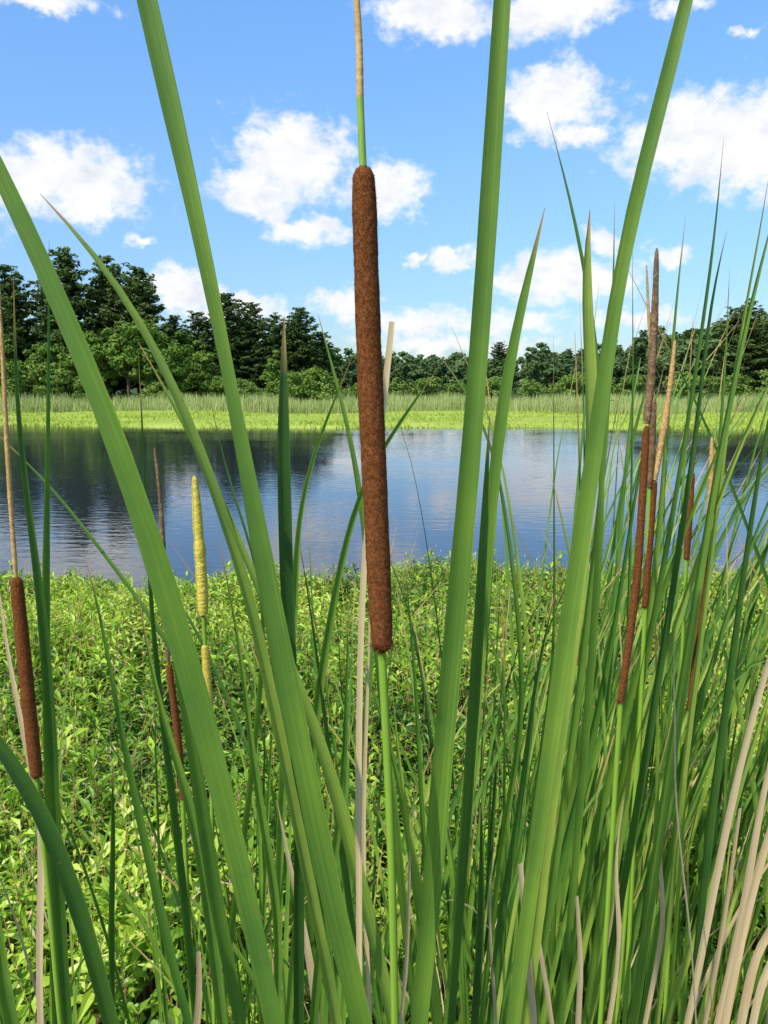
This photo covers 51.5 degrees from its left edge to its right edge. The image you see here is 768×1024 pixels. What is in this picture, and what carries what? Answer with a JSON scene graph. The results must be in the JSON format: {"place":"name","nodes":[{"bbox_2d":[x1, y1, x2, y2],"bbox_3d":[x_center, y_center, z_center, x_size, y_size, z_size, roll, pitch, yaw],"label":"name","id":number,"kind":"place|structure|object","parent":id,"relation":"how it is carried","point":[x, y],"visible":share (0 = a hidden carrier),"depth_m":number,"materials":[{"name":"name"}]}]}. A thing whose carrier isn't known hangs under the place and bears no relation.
{"place":"outdoors","nodes":[
{"label":"outdoors","id":0,"kind":"place"},
{"bbox_2d":[0,425,767,594],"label":"pond water","id":1,"kind":"structure","parent":0,"point":[84,484],"depth_m":15.16,"materials":[{"name":"blue liquid"}]},
{"bbox_2d":[0,381,767,1023],"bbox_3d":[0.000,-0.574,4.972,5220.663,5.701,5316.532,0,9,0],"label":"ground","id":2,"kind":"structure","parent":0,"point":[334,417],"depth_m":38.99,"materials":[{"name":"green plant"}]},
{"bbox_2d":[0,334,13,363],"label":"deciduous tree","id":3,"kind":"object","parent":2,"relation":"on","point":[8,343],"visible":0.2,"depth_m":83.28,"materials":[{"name":"green plant"}]},
{"bbox_2d":[0,359,39,398],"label":"shrub","id":4,"kind":"object","parent":2,"relation":"on","point":[10,378],"visible":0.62,"depth_m":76.87,"materials":[{"name":"green plant"}]},
{"bbox_2d":[4,284,37,397],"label":"pine tree","id":5,"kind":"object","parent":2,"relation":"on","point":[17,285],"visible":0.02,"depth_m":94.15,"materials":[{"name":"green plant"}]},
{"bbox_2d":[0,264,55,395],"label":"pine tree","id":6,"kind":"object","parent":2,"relation":"on","point":[7,302],"visible":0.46,"depth_m":86.86,"materials":[{"name":"green plant"}]},
{"bbox_2d":[0,290,63,1023],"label":"cattail","id":7,"kind":"object","parent":2,"relation":"on","point":[26,676],"visible":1,"depth_m":0.75},
{"bbox_2d":[11,342,64,372],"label":"deciduous tree","id":8,"kind":"object","parent":2,"relation":"on","point":[39,355],"visible":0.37,"depth_m":82.72,"materials":[{"name":"green plant"}]},
{"bbox_2d":[24,285,58,395],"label":"pine tree","id":9,"kind":"object","parent":2,"relation":"on","point":[33,334],"visible":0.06,"depth_m":90.66,"materials":[{"name":"green plant"}]},
{"bbox_2d":[23,362,74,400],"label":"shrub","id":10,"kind":"object","parent":2,"relation":"on","point":[39,371],"visible":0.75,"depth_m":78.15,"materials":[{"name":"green plant"}]},
{"bbox_2d":[9,247,104,396],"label":"pine tree","id":11,"kind":"object","parent":2,"relation":"on","point":[65,266],"visible":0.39,"depth_m":86.25,"materials":[{"name":"green plant"}]},
{"bbox_2d":[50,331,112,397],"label":"deciduous tree","id":12,"kind":"object","parent":2,"relation":"on","point":[91,338],"visible":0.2,"depth_m":80.99,"materials":[{"name":"green plant"}]},
{"bbox_2d":[58,376,106,399],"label":"shrub","id":13,"kind":"object","parent":2,"relation":"on","point":[80,391],"visible":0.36,"depth_m":78.04,"materials":[{"name":"green plant"}]},
{"bbox_2d":[84,285,121,398],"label":"pine tree","id":14,"kind":"object","parent":2,"relation":"on","point":[92,287],"depth_m":93.38,"materials":[{"name":"green plant"}]},
{"bbox_2d":[64,255,142,399],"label":"pine tree","id":15,"kind":"object","parent":2,"relation":"on","point":[100,279],"visible":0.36,"depth_m":87.23,"materials":[{"name":"green plant"}]},
{"bbox_2d":[96,337,118,393],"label":"deciduous tree","id":16,"kind":"object","parent":2,"relation":"on","point":[106,373],"visible":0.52,"depth_m":80.97,"materials":[{"name":"green plant"}]},
{"bbox_2d":[89,319,156,399],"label":"deciduous tree","id":17,"kind":"object","parent":2,"relation":"on","point":[124,349],"visible":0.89,"depth_m":79.28,"materials":[{"name":"green plant"}]},
{"bbox_2d":[114,301,160,397],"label":"pine tree","id":18,"kind":"object","parent":2,"relation":"on","point":[143,316],"depth_m":93.52,"materials":[{"name":"green plant"}]},
{"bbox_2d":[101,265,175,398],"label":"pine tree","id":19,"kind":"object","parent":2,"relation":"on","point":[141,294],"visible":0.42,"depth_m":86.69,"materials":[{"name":"green plant"}]},
{"bbox_2d":[139,378,184,398],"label":"shrub","id":20,"kind":"object","parent":2,"relation":"on","point":[154,388],"visible":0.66,"depth_m":79.55,"materials":[{"name":"green plant"}]},
{"bbox_2d":[136,330,193,390],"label":"deciduous tree","id":21,"kind":"object","parent":2,"relation":"on","point":[177,363],"visible":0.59,"depth_m":79.62,"materials":[{"name":"green plant"}]},
{"bbox_2d":[147,330,196,398],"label":"deciduous tree","id":22,"kind":"object","parent":2,"relation":"on","point":[178,333],"visible":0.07,"depth_m":86.60,"materials":[{"name":"green plant"}]},
{"bbox_2d":[154,448,192,1021],"bbox_3d":[-0.277,0.878,1.186,0.027,1.952,0.078,0,9,0],"label":"cattail","id":23,"kind":"object","parent":2,"relation":"on","point":[174,707],"visible":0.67,"depth_m":1.05},
{"bbox_2d":[162,315,187,390],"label":"pine tree","id":24,"kind":"object","parent":2,"relation":"on","point":[173,320],"visible":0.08,"depth_m":92.35,"materials":[{"name":"green plant"}]},
{"bbox_2d":[176,311,223,397],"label":"pine tree","id":25,"kind":"object","parent":2,"relation":"on","point":[197,321],"visible":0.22,"depth_m":92.12,"materials":[{"name":"green plant"}]},
{"bbox_2d":[183,340,218,396],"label":"deciduous tree","id":26,"kind":"object","parent":2,"relation":"on","point":[200,360],"visible":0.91,"depth_m":85.80,"materials":[{"name":"green plant"}]},
{"bbox_2d":[192,475,215,1023],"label":"cattail","id":27,"kind":"object","parent":2,"relation":"on","point":[201,592],"visible":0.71,"depth_m":0.87},
{"bbox_2d":[195,375,224,397],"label":"shrub","id":28,"kind":"object","parent":2,"relation":"on","point":[214,385],"visible":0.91,"depth_m":82.44,"materials":[{"name":"green plant"}]},
{"bbox_2d":[0,567,449,1023],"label":"cattail stand","id":29,"kind":"object","parent":2,"relation":"on","point":[157,953],"visible":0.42,"depth_m":1.86,"materials":[{"name":"green plant"}]},
{"bbox_2d":[193,292,258,379],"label":"pine tree","id":30,"kind":"object","parent":2,"relation":"on","point":[228,306],"visible":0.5,"depth_m":91.98,"materials":[{"name":"green plant"}]},
{"bbox_2d":[220,302,272,393],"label":"pine tree","id":31,"kind":"object","parent":2,"relation":"on","point":[251,324],"visible":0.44,"depth_m":92.69,"materials":[{"name":"green plant"}]},
{"bbox_2d":[236,378,268,398],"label":"shrub","id":32,"kind":"object","parent":2,"relation":"on","point":[244,386],"visible":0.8,"depth_m":82.31,"materials":[{"name":"green plant"}]},
{"bbox_2d":[240,312,300,392],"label":"pine tree","id":33,"kind":"object","parent":2,"relation":"on","point":[272,339],"visible":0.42,"depth_m":92.09,"materials":[{"name":"green plant"}]},
{"bbox_2d":[263,380,279,397],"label":"shrub","id":34,"kind":"object","parent":2,"relation":"on","point":[273,386],"visible":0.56,"depth_m":81.57,"materials":[{"name":"green plant"}]},
{"bbox_2d":[259,350,287,390],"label":"deciduous tree","id":35,"kind":"object","parent":2,"relation":"on","point":[273,365],"visible":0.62,"depth_m":90.03,"materials":[{"name":"green plant"}]},
{"bbox_2d":[280,324,305,398],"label":"pine tree","id":36,"kind":"object","parent":2,"relation":"on","point":[290,349],"visible":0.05,"depth_m":96.44,"materials":[{"name":"green plant"}]},
{"bbox_2d":[288,382,314,401],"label":"shrub","id":37,"kind":"object","parent":2,"relation":"on","point":[300,397],"visible":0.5,"depth_m":74.31,"materials":[{"name":"green plant"}]},
{"bbox_2d":[276,307,332,388],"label":"pine tree","id":38,"kind":"object","parent":2,"relation":"on","point":[301,352],"visible":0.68,"depth_m":92.09,"materials":[{"name":"green plant"}]},
{"bbox_2d":[287,366,347,400],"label":"shrub","id":39,"kind":"object","parent":2,"relation":"on","point":[316,382],"visible":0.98,"depth_m":73.14,"materials":[{"name":"green plant"}]},
{"bbox_2d":[305,331,345,395],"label":"pine tree","id":40,"kind":"object","parent":2,"relation":"on","point":[322,347],"visible":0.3,"depth_m":94.78,"materials":[{"name":"green plant"}]},
{"bbox_2d":[341,383,357,396],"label":"shrub","id":41,"kind":"object","parent":2,"relation":"on","point":[354,387],"visible":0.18,"depth_m":86.36,"materials":[{"name":"green plant"}]},
{"bbox_2d":[0,0,767,1023],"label":"cattail","id":42,"kind":"object","parent":2,"relation":"on","point":[294,714],"depth_m":0.64},
{"bbox_2d":[0,547,767,1023],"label":"smartweed ground cover","id":43,"kind":"object","parent":2,"relation":"on","point":[92,779],"visible":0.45,"depth_m":4.01,"materials":[{"name":"green plant"}]},
{"bbox_2d":[0,321,767,1023],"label":"dry cattail leaves","id":44,"kind":"object","parent":2,"relation":"on","point":[738,947],"visible":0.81,"depth_m":0.78,"materials":[{"name":"beige plant"}]},
{"bbox_2d":[0,389,767,414],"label":"reed bed","id":45,"kind":"object","parent":2,"relation":"on","point":[265,404],"visible":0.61,"depth_m":58.33,"materials":[{"name":"green plant"}]},
{"bbox_2d":[0,408,767,429],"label":"shore grass","id":46,"kind":"structure","parent":2,"relation":"on","point":[533,412],"depth_m":43.25,"materials":[{"name":"green plant"}]},
{"bbox_2d":[8,298,767,397],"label":"distant forest","id":47,"kind":"object","parent":2,"relation":"on","point":[536,364],"visible":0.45,"depth_m":121.28,"materials":[{"name":"green plant"}]},
{"bbox_2d":[388,377,416,396],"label":"shrub","id":48,"kind":"object","parent":2,"relation":"on","point":[396,384],"visible":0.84,"depth_m":88.41,"materials":[{"name":"green plant"}]},
{"bbox_2d":[405,376,444,397],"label":"shrub","id":49,"kind":"object","parent":2,"relation":"on","point":[434,385],"visible":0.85,"depth_m":90.27,"materials":[{"name":"green plant"}]},
{"bbox_2d":[127,495,767,1023],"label":"cattail stand","id":50,"kind":"object","parent":2,"relation":"on","point":[507,957],"visible":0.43,"depth_m":1.72,"materials":[{"name":"green plant"}]},
{"bbox_2d":[443,379,465,398],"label":"shrub","id":51,"kind":"object","parent":2,"relation":"on","point":[451,387],"visible":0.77,"depth_m":89.47,"materials":[{"name":"green plant"}]},
{"bbox_2d":[465,376,501,398],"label":"shrub","id":52,"kind":"object","parent":2,"relation":"on","point":[494,385],"visible":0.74,"depth_m":87.68,"materials":[{"name":"green plant"}]},
{"bbox_2d":[517,379,541,398],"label":"shrub","id":53,"kind":"object","parent":2,"relation":"on","point":[527,387],"visible":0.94,"depth_m":86.52,"materials":[{"name":"green plant"}]},
{"bbox_2d":[539,372,584,396],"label":"shrub","id":54,"kind":"object","parent":2,"relation":"on","point":[564,381],"visible":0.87,"depth_m":84.08,"materials":[{"name":"green plant"}]},
{"bbox_2d":[575,652,578,759],"bbox_3d":[0.450,0.875,1.870,0.026,1.741,0.052,9,13,44],"label":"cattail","id":55,"kind":"object","parent":2,"relation":"on","point":[576,671],"visible":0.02,"depth_m":1.77},
{"bbox_2d":[389,272,767,1023],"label":"cattail stand","id":56,"kind":"object","parent":2,"relation":"on","point":[705,760],"visible":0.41,"depth_m":2.06,"materials":[{"name":"green plant"}]},
{"bbox_2d":[598,248,658,1023],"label":"cattail","id":57,"kind":"object","parent":2,"relation":"on","point":[643,471],"visible":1,"depth_m":0.78},
{"bbox_2d":[611,374,646,395],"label":"shrub","id":58,"kind":"object","parent":2,"relation":"on","point":[641,384],"visible":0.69,"depth_m":86.06,"materials":[{"name":"green plant"}]},
{"bbox_2d":[614,264,656,1023],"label":"cattail","id":59,"kind":"object","parent":2,"relation":"on","point":[652,443],"visible":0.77,"depth_m":0.91},
{"bbox_2d":[622,340,675,1023],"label":"cattail","id":60,"kind":"object","parent":2,"relation":"on","point":[648,560],"visible":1,"depth_m":0.93},
{"bbox_2d":[662,428,698,1023],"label":"cattail","id":61,"kind":"object","parent":2,"relation":"on","point":[687,542],"visible":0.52,"depth_m":1.14},
{"bbox_2d":[662,371,699,399],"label":"shrub","id":62,"kind":"object","parent":2,"relation":"on","point":[684,392],"visible":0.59,"depth_m":85.37,"materials":[{"name":"green plant"}]},
{"bbox_2d":[667,436,714,1009],"bbox_3d":[0.387,0.877,1.137,0.020,1.969,0.080,0,9,-3],"label":"cattail","id":63,"kind":"object","parent":2,"relation":"on","point":[679,870],"visible":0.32,"depth_m":1.02},
{"bbox_2d":[702,373,755,396],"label":"shrub","id":64,"kind":"object","parent":2,"relation":"on","point":[741,387],"visible":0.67,"depth_m":82.17,"materials":[{"name":"green plant"}]},
{"bbox_2d":[755,369,767,394],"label":"shrub","id":65,"kind":"object","parent":2,"relation":"on","point":[764,381],"visible":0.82,"depth_m":83.33,"materials":[{"name":"green plant"}]},
{"bbox_2d":[0,0,767,381],"label":"sky","id":66,"kind":"structure","parent":0,"point":[266,88],"materials":[{"name":"blue"}]}
]}

